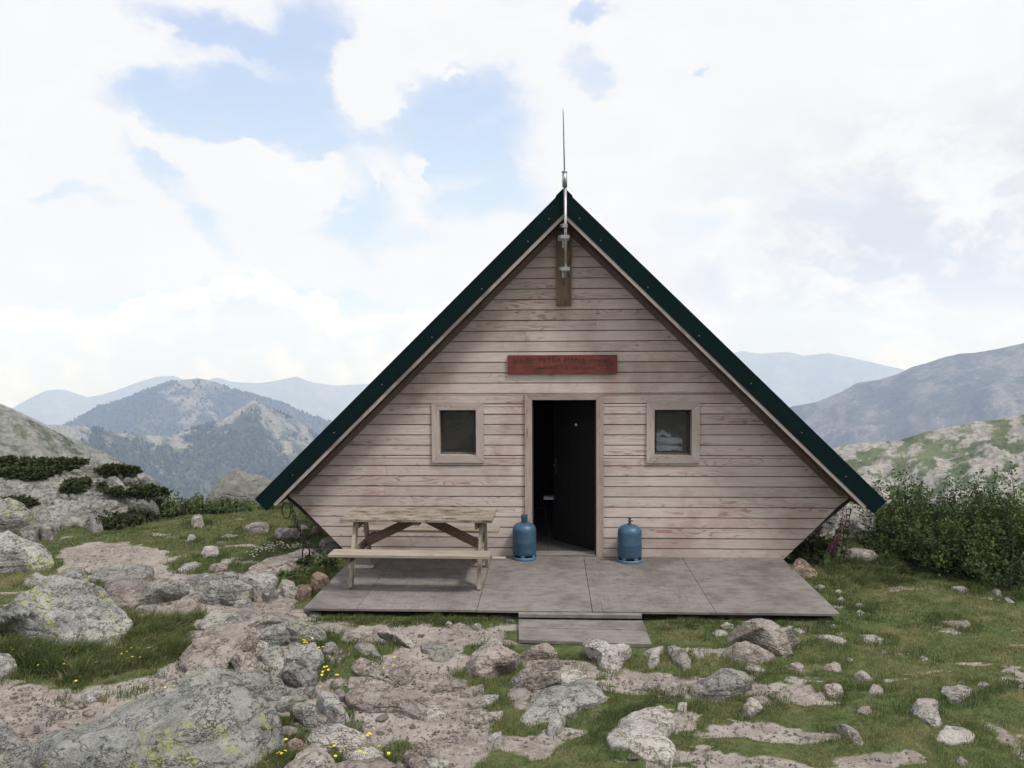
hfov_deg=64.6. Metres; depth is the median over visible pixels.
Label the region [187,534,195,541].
stone
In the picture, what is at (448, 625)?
stone
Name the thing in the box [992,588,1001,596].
stone
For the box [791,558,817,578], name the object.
boulder
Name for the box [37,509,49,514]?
boulder
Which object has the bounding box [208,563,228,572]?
rock slab
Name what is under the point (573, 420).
door
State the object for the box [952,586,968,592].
stone
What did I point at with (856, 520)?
boulder
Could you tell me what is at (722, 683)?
boulder
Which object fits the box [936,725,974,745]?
stone
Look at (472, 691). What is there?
rock slab
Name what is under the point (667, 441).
folded bedding
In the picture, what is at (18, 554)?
boulder
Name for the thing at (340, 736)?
boulder
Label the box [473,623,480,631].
stone
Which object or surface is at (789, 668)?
stone
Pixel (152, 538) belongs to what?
turf grass
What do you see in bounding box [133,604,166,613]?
rock slab
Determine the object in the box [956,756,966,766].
stone
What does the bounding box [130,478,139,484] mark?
stone
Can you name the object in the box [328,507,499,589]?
picnic table
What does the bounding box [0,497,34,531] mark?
boulder
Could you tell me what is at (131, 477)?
boulder
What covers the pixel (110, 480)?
stone
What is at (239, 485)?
boulder
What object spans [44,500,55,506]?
boulder
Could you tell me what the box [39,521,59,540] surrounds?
boulder
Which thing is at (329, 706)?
rock slab
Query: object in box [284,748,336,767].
rock slab
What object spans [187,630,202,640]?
stone
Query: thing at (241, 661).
boulder
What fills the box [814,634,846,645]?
rock slab
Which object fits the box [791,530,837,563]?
leafy weed
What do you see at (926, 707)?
rock slab
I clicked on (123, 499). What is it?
stone
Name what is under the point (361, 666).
boulder
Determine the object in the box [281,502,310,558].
anchor chain
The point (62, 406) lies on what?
distant mountain range
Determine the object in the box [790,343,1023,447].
mountain
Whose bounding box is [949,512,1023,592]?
alder bush
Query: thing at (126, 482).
stone
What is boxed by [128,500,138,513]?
stone
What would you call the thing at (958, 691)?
rock slab
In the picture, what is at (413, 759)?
rock slab
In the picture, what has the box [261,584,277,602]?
stone
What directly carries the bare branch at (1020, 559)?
attached to the alder bush at (979, 570)
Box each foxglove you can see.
[805,542,832,566]
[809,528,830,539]
[819,538,842,559]
[823,526,848,559]
[830,508,852,545]
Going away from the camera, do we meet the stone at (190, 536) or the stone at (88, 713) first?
the stone at (88, 713)
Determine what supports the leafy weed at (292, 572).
on the ground at (156, 559)
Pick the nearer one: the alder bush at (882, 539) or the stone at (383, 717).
the stone at (383, 717)
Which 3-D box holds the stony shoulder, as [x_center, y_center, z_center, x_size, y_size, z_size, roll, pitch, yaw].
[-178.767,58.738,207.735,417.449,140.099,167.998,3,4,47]
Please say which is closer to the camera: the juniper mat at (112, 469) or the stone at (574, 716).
the stone at (574, 716)
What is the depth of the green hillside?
383.74 m
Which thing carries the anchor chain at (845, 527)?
hanging from the mountain hut
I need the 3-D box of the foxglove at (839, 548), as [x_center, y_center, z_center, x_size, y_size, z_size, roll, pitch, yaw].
[4.156,2.119,10.425,0.409,0.581,0.360,0,3,3]
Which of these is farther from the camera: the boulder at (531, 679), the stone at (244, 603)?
the stone at (244, 603)
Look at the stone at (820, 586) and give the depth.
9.24 m
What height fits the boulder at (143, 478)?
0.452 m
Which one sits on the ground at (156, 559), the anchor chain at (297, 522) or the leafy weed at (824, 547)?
the leafy weed at (824, 547)
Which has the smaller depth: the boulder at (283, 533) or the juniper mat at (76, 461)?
the boulder at (283, 533)
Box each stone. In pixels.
[34,721,46,733]
[39,706,65,720]
[40,715,51,726]
[57,690,65,701]
[65,699,85,709]
[70,469,83,475]
[81,690,101,703]
[82,709,94,717]
[85,518,103,532]
[89,480,99,488]
[96,695,106,702]
[106,476,121,485]
[118,474,124,480]
[118,493,126,502]
[123,477,133,486]
[126,497,136,504]
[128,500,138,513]
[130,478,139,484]
[137,499,148,516]
[137,613,171,617]
[146,480,162,503]
[147,502,160,517]
[154,668,164,678]
[163,679,176,689]
[181,582,193,593]
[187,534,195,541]
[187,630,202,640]
[191,514,203,527]
[201,546,219,557]
[220,559,230,564]
[233,598,251,607]
[239,610,256,618]
[256,640,268,651]
[257,646,283,665]
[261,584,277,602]
[269,657,285,670]
[275,695,305,712]
[282,726,300,736]
[285,738,303,752]
[288,608,307,618]
[288,642,300,649]
[288,687,308,700]
[289,702,320,727]
[295,584,311,601]
[299,642,316,646]
[303,744,327,751]
[304,686,317,698]
[307,611,321,617]
[311,526,321,532]
[320,714,327,723]
[323,642,339,654]
[330,677,343,689]
[333,689,344,701]
[343,745,384,759]
[375,714,388,721]
[376,731,384,735]
[387,666,414,685]
[421,641,447,654]
[423,705,447,721]
[425,758,449,767]
[429,649,453,661]
[445,621,452,628]
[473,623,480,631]
[482,637,502,645]
[488,732,501,742]
[507,687,530,700]
[513,701,528,709]
[547,713,566,736]
[551,668,587,684]
[565,714,579,718]
[626,755,638,759]
[641,681,660,691]
[642,645,663,668]
[665,681,681,692]
[667,645,691,670]
[677,702,686,712]
[691,650,703,657]
[701,753,708,758]
[711,629,727,635]
[721,622,733,628]
[743,698,762,718]
[744,665,765,674]
[747,695,772,705]
[785,662,803,670]
[788,663,804,671]
[814,584,824,589]
[823,661,841,671]
[853,670,872,681]
[857,706,871,714]
[868,684,883,694]
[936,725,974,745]
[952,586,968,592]
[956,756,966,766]
[977,682,989,687]
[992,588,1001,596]
[1003,597,1014,602]
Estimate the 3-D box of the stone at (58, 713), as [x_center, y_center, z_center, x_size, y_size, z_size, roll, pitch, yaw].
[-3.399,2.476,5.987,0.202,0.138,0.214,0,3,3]
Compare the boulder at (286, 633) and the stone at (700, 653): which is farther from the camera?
the boulder at (286, 633)
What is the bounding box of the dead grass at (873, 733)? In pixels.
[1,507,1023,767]
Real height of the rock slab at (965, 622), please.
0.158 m
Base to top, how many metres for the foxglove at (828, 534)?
0.516 m
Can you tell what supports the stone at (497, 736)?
on the ground at (156, 559)
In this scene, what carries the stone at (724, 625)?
on the ground at (156, 559)
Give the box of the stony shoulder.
[0,405,181,504]
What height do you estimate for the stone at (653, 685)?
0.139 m
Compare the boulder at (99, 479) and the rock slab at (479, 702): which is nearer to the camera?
the rock slab at (479, 702)
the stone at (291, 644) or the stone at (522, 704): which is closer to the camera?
the stone at (522, 704)
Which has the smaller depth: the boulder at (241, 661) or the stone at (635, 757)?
the stone at (635, 757)
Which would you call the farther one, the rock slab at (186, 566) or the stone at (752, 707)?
the rock slab at (186, 566)
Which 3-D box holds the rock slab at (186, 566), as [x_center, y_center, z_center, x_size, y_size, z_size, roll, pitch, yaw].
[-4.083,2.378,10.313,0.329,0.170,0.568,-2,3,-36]
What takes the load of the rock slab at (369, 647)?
on the ground at (156, 559)
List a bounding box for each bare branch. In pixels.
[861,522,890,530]
[1018,552,1023,574]
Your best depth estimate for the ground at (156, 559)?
6.64 m
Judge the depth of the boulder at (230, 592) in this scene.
8.89 m
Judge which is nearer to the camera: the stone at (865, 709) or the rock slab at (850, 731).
the rock slab at (850, 731)
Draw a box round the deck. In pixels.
[303,556,839,616]
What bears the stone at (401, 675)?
on the ground at (156, 559)
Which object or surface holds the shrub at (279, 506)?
on the ground at (156, 559)
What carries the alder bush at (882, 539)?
on the ground at (156, 559)
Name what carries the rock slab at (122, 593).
on the ground at (156, 559)
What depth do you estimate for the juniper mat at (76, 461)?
14.87 m
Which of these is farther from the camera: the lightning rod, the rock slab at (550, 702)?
the lightning rod
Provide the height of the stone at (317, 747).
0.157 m
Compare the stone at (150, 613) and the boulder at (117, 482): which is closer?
the stone at (150, 613)
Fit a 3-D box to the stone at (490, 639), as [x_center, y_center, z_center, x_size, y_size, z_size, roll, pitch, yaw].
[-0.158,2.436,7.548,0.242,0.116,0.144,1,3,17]
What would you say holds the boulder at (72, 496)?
on the rock outcrop
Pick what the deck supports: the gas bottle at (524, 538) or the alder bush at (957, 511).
the gas bottle at (524, 538)
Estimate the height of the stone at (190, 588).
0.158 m
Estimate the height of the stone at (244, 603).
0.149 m
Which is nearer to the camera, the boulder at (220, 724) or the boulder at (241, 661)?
the boulder at (220, 724)
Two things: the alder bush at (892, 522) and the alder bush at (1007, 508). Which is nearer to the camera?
the alder bush at (1007, 508)
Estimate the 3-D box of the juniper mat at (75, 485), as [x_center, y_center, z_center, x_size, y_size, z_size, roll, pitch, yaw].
[-7.529,1.769,14.252,0.914,0.270,0.521,0,30,3]
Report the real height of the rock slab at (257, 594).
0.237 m
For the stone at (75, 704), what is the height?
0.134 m
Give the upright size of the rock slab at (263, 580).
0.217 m
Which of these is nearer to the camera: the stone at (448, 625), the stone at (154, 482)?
the stone at (448, 625)
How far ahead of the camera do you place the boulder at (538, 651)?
7.22 m
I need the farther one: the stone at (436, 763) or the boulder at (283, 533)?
the boulder at (283, 533)
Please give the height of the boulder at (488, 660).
0.347 m
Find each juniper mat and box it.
[0,454,38,464]
[0,456,75,470]
[0,464,62,480]
[0,494,40,508]
[28,456,89,469]
[57,475,108,494]
[92,462,143,476]
[99,482,173,499]
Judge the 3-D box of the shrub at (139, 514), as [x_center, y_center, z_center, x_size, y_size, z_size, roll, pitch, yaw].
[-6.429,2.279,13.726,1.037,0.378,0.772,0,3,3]
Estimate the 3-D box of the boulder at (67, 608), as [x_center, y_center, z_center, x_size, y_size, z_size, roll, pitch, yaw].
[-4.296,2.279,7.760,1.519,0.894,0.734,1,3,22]
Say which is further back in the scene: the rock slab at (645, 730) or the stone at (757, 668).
the stone at (757, 668)
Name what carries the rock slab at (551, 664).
on the ground at (156, 559)
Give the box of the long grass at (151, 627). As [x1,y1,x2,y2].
[0,550,926,767]
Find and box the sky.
[0,0,1023,407]
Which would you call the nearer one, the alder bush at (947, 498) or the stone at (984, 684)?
the stone at (984, 684)
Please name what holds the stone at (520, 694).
on the ground at (156, 559)
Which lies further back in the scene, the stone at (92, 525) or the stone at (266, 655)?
the stone at (92, 525)
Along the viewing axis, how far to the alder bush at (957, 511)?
10.64 m
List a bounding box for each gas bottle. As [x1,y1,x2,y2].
[512,514,536,560]
[617,518,641,563]
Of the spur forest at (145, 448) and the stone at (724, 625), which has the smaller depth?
the stone at (724, 625)
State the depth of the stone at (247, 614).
8.33 m
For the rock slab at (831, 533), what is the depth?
11.34 m
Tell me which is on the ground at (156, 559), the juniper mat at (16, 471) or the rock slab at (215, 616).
the rock slab at (215, 616)
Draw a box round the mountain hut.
[255,188,885,558]
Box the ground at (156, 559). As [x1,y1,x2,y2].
[0,507,1023,767]
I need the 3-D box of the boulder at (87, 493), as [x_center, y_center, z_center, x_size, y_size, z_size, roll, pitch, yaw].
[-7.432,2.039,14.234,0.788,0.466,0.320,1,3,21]
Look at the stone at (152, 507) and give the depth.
13.85 m
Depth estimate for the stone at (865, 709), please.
5.88 m
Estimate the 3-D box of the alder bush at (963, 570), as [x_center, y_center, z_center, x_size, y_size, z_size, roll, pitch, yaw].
[5.518,2.016,9.900,1.212,0.821,1.141,2,3,35]
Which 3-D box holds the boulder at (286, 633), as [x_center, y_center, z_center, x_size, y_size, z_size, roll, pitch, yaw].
[-2.098,2.439,7.740,0.708,0.386,0.389,0,3,3]
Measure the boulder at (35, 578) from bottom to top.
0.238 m
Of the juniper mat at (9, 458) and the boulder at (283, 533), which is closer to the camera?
the boulder at (283, 533)
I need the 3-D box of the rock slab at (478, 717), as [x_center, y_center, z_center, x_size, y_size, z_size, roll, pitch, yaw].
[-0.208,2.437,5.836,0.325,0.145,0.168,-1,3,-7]
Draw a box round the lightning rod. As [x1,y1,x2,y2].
[556,112,570,304]
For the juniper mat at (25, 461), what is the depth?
14.79 m
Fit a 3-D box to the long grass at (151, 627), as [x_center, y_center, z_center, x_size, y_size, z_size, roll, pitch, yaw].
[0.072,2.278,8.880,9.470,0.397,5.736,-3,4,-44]
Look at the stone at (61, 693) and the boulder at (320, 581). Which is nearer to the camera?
the stone at (61, 693)
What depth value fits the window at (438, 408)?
10.35 m
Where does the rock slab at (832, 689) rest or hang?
on the ground at (156, 559)
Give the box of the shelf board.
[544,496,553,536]
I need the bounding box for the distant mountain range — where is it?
[12,376,368,424]
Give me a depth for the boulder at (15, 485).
14.40 m
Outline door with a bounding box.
[553,400,594,549]
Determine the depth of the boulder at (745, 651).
7.10 m
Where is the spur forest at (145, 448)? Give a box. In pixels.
[79,399,317,503]
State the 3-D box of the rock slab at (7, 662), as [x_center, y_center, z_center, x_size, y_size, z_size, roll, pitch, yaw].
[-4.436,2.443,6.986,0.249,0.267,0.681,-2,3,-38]
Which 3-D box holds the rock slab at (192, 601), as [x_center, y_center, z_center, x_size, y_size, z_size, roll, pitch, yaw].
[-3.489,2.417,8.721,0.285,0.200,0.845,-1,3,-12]
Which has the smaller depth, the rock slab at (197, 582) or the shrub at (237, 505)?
the rock slab at (197, 582)
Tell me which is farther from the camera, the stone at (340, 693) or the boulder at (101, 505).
the boulder at (101, 505)
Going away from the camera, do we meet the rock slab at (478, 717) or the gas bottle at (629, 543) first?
the rock slab at (478, 717)
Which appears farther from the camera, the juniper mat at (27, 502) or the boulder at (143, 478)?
the boulder at (143, 478)
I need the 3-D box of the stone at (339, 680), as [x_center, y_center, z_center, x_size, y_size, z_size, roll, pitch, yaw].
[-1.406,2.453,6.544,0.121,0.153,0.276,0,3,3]
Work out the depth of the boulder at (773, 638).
7.37 m
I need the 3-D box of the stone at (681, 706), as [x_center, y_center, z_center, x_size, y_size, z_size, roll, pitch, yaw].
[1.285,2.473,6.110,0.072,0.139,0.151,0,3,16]
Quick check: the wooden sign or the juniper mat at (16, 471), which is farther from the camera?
the juniper mat at (16, 471)
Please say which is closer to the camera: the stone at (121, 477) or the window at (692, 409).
the window at (692, 409)
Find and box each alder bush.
[849,521,936,559]
[850,466,971,543]
[856,501,932,534]
[881,466,997,545]
[881,512,977,572]
[909,462,1023,545]
[909,518,1017,580]
[932,487,1021,556]
[938,465,1023,567]
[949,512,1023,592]
[962,456,1023,565]
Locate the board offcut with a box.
[348,565,373,568]
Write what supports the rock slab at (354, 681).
on the ground at (156, 559)
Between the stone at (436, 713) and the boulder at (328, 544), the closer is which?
the stone at (436, 713)
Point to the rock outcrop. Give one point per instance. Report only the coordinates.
(43, 490)
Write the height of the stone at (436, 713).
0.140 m
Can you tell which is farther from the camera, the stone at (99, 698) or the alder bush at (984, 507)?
the alder bush at (984, 507)
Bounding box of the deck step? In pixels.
[519,612,651,647]
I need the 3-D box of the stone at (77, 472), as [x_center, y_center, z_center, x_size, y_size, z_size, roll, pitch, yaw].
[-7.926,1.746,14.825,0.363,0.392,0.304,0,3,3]
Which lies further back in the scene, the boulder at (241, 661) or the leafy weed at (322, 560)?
the leafy weed at (322, 560)
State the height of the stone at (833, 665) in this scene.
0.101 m
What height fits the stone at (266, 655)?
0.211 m
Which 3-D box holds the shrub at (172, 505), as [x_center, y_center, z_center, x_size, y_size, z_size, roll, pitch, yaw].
[-5.934,2.137,14.564,1.505,0.601,1.126,-2,3,-34]
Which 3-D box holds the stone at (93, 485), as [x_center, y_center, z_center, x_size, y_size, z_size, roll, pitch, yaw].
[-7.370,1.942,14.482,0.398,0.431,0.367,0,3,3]
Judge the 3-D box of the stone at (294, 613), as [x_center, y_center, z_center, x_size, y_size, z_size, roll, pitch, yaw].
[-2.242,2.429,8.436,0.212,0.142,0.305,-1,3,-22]
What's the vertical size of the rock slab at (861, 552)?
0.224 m
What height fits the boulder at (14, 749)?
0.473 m
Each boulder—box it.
[0,476,36,493]
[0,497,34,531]
[0,530,54,572]
[0,574,132,647]
[0,719,31,767]
[18,525,39,541]
[18,682,282,767]
[22,572,46,587]
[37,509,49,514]
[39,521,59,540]
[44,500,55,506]
[57,567,88,581]
[61,515,83,527]
[68,460,98,472]
[68,493,78,500]
[70,503,84,511]
[77,489,98,496]
[90,499,121,511]
[96,463,133,478]
[96,477,111,486]
[114,479,124,486]
[133,473,153,484]
[144,579,188,604]
[173,670,287,700]
[201,578,254,605]
[204,470,285,505]
[230,651,262,671]
[259,619,326,647]
[275,527,304,539]
[277,661,318,687]
[286,644,324,670]
[307,723,366,750]
[310,571,329,593]
[319,536,342,552]
[351,657,401,689]
[377,628,417,648]
[465,642,519,679]
[509,666,561,692]
[519,643,557,660]
[582,639,631,673]
[689,668,752,700]
[721,641,774,664]
[727,618,799,656]
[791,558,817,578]
[815,503,876,539]
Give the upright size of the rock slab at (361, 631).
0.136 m
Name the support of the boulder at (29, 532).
on the ground at (156, 559)
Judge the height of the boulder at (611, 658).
0.264 m
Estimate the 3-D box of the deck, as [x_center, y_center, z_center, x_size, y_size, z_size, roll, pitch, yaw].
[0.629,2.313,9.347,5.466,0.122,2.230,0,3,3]
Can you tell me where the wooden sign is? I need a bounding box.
[508,355,616,373]
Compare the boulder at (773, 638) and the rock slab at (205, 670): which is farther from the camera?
the boulder at (773, 638)
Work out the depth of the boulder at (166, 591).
8.93 m
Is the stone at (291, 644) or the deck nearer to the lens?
the stone at (291, 644)
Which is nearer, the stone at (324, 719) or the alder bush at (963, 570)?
the stone at (324, 719)
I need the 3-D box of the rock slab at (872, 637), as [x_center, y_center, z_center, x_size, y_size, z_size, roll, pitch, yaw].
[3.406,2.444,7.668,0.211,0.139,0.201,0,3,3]
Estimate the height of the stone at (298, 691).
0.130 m
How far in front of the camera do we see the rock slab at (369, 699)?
6.09 m
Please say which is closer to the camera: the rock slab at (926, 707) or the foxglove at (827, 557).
the rock slab at (926, 707)
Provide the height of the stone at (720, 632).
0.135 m
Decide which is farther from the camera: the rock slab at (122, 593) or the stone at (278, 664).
the rock slab at (122, 593)
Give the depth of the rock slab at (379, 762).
4.95 m
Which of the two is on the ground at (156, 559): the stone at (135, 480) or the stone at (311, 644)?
the stone at (311, 644)
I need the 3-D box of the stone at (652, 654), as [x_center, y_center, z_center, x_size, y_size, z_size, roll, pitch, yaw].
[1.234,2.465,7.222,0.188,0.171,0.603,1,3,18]
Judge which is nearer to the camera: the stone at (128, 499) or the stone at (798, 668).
the stone at (798, 668)
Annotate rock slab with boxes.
[0,653,17,678]
[89,562,154,583]
[104,578,148,610]
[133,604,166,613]
[170,593,200,615]
[176,668,234,683]
[177,561,201,573]
[178,612,296,672]
[186,572,238,591]
[197,609,245,630]
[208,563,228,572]
[241,577,262,602]
[242,522,268,533]
[243,570,278,588]
[277,579,297,598]
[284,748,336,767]
[316,691,349,724]
[335,756,403,767]
[344,684,437,721]
[347,625,374,639]
[347,675,392,689]
[353,642,380,659]
[403,750,428,767]
[431,678,466,691]
[460,684,483,698]
[460,710,503,725]
[467,694,499,708]
[519,678,605,727]
[531,658,560,670]
[606,705,675,767]
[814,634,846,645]
[815,532,836,540]
[823,683,843,698]
[833,724,863,745]
[842,548,877,560]
[859,634,883,643]
[909,698,942,729]
[940,620,970,629]
[941,685,972,702]
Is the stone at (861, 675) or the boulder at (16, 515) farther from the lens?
the boulder at (16, 515)
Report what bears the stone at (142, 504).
on the ground at (156, 559)
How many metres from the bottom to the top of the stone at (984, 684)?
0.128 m
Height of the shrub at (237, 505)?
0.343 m
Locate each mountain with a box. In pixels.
[66,378,327,435]
[734,351,904,406]
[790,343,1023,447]
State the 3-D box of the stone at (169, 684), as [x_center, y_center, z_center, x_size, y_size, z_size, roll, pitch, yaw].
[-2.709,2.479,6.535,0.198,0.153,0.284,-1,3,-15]
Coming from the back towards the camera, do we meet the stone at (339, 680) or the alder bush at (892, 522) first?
the alder bush at (892, 522)
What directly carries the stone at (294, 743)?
on the ground at (156, 559)
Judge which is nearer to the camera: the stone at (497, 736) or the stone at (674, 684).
the stone at (497, 736)
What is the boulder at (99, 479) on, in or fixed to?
on the rock outcrop
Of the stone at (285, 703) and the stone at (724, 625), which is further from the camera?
the stone at (724, 625)
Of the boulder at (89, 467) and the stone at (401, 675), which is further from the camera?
the boulder at (89, 467)
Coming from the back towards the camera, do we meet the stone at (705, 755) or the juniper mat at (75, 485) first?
the juniper mat at (75, 485)
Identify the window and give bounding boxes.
[431,402,483,462]
[646,402,699,462]
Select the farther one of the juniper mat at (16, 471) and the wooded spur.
the wooded spur
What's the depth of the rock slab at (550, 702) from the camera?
6.14 m
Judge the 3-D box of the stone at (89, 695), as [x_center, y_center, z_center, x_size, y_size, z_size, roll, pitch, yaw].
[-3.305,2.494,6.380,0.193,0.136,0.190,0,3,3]
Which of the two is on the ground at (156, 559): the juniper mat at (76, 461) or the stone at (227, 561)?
the stone at (227, 561)
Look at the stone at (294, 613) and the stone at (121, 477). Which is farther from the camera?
the stone at (121, 477)
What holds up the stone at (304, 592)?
on the ground at (156, 559)
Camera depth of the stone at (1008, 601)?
8.69 m
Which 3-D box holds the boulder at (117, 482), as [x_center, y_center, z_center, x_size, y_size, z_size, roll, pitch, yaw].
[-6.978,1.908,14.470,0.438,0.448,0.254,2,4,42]
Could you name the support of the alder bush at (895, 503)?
on the ground at (156, 559)
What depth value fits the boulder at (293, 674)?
6.57 m
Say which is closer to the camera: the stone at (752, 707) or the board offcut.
the stone at (752, 707)
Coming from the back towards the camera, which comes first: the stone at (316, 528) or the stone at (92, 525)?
the stone at (92, 525)
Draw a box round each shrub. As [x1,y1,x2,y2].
[86,512,141,529]
[98,508,162,524]
[131,501,187,518]
[154,489,217,516]
[174,495,233,514]
[206,497,257,512]
[257,500,293,509]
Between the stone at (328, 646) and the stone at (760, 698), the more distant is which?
the stone at (328, 646)
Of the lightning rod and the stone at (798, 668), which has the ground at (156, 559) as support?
the stone at (798, 668)
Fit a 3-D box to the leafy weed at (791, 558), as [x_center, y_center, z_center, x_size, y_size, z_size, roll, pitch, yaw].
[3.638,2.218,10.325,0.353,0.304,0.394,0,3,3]
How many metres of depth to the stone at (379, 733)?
5.71 m
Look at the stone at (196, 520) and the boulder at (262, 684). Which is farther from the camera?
the stone at (196, 520)
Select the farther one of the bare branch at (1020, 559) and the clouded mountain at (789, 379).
the clouded mountain at (789, 379)
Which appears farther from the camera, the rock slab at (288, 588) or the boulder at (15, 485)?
the boulder at (15, 485)
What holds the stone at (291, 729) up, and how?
on the ground at (156, 559)
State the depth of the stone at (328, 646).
7.26 m
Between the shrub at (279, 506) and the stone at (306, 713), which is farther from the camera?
the shrub at (279, 506)
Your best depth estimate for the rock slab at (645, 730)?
5.46 m
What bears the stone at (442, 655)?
on the ground at (156, 559)
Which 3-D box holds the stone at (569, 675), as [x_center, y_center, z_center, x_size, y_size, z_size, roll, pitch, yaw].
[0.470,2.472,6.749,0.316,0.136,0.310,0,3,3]
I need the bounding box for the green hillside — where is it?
[832,413,1023,510]
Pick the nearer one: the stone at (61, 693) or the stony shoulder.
the stone at (61, 693)
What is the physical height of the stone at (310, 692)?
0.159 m
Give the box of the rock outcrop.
[0,470,162,526]
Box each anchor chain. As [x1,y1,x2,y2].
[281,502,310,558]
[839,508,850,563]
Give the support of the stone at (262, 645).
on the ground at (156, 559)
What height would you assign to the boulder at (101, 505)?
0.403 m
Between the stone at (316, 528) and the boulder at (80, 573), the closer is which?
the boulder at (80, 573)
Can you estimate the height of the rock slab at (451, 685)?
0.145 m
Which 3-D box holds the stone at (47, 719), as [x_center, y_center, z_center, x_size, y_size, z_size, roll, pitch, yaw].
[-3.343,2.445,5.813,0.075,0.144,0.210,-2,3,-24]
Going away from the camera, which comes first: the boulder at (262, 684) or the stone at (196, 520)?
the boulder at (262, 684)
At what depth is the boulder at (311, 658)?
6.86 m
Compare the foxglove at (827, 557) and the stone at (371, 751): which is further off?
the foxglove at (827, 557)
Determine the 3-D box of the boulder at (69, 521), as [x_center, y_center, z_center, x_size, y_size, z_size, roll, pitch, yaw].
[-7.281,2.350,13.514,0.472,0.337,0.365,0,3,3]
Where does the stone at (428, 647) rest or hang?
on the ground at (156, 559)
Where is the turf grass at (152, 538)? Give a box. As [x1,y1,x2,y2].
[0,502,1023,767]
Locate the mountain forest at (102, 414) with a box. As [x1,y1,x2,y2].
[62,379,330,435]
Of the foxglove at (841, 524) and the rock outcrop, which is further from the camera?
the rock outcrop
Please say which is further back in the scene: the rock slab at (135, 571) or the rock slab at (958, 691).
the rock slab at (135, 571)
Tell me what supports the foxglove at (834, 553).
on the ground at (156, 559)
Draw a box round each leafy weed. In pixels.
[279,561,326,580]
[296,550,341,569]
[786,548,812,565]
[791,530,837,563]
[805,533,843,553]
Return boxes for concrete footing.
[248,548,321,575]
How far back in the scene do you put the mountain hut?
10.26 m
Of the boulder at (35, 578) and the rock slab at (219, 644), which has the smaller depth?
the rock slab at (219, 644)
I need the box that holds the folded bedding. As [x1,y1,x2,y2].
[657,429,681,450]
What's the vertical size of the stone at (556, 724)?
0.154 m
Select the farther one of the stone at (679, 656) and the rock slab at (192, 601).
the rock slab at (192, 601)
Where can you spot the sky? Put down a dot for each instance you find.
(245, 191)
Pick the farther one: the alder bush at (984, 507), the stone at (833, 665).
the alder bush at (984, 507)
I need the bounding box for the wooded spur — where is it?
[0,400,314,502]
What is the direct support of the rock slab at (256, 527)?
on the ground at (156, 559)
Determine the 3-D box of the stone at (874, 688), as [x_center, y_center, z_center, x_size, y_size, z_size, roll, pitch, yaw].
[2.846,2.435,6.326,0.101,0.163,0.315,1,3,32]
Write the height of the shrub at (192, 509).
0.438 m
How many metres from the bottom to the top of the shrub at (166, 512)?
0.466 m
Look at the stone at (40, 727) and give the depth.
5.64 m
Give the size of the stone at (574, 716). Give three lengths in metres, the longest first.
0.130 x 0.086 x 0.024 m
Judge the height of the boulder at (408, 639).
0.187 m
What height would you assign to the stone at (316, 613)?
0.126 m
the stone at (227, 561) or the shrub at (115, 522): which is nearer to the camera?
the stone at (227, 561)
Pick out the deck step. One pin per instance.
(632, 633)
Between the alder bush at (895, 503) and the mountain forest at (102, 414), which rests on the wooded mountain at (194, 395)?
the mountain forest at (102, 414)
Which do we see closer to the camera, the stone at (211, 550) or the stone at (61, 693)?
the stone at (61, 693)
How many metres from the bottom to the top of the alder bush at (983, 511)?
1.158 m
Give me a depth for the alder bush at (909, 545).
10.16 m
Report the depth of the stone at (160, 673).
6.89 m
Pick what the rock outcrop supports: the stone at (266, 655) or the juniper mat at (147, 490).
the juniper mat at (147, 490)
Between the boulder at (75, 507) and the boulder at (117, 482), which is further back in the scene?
the boulder at (117, 482)

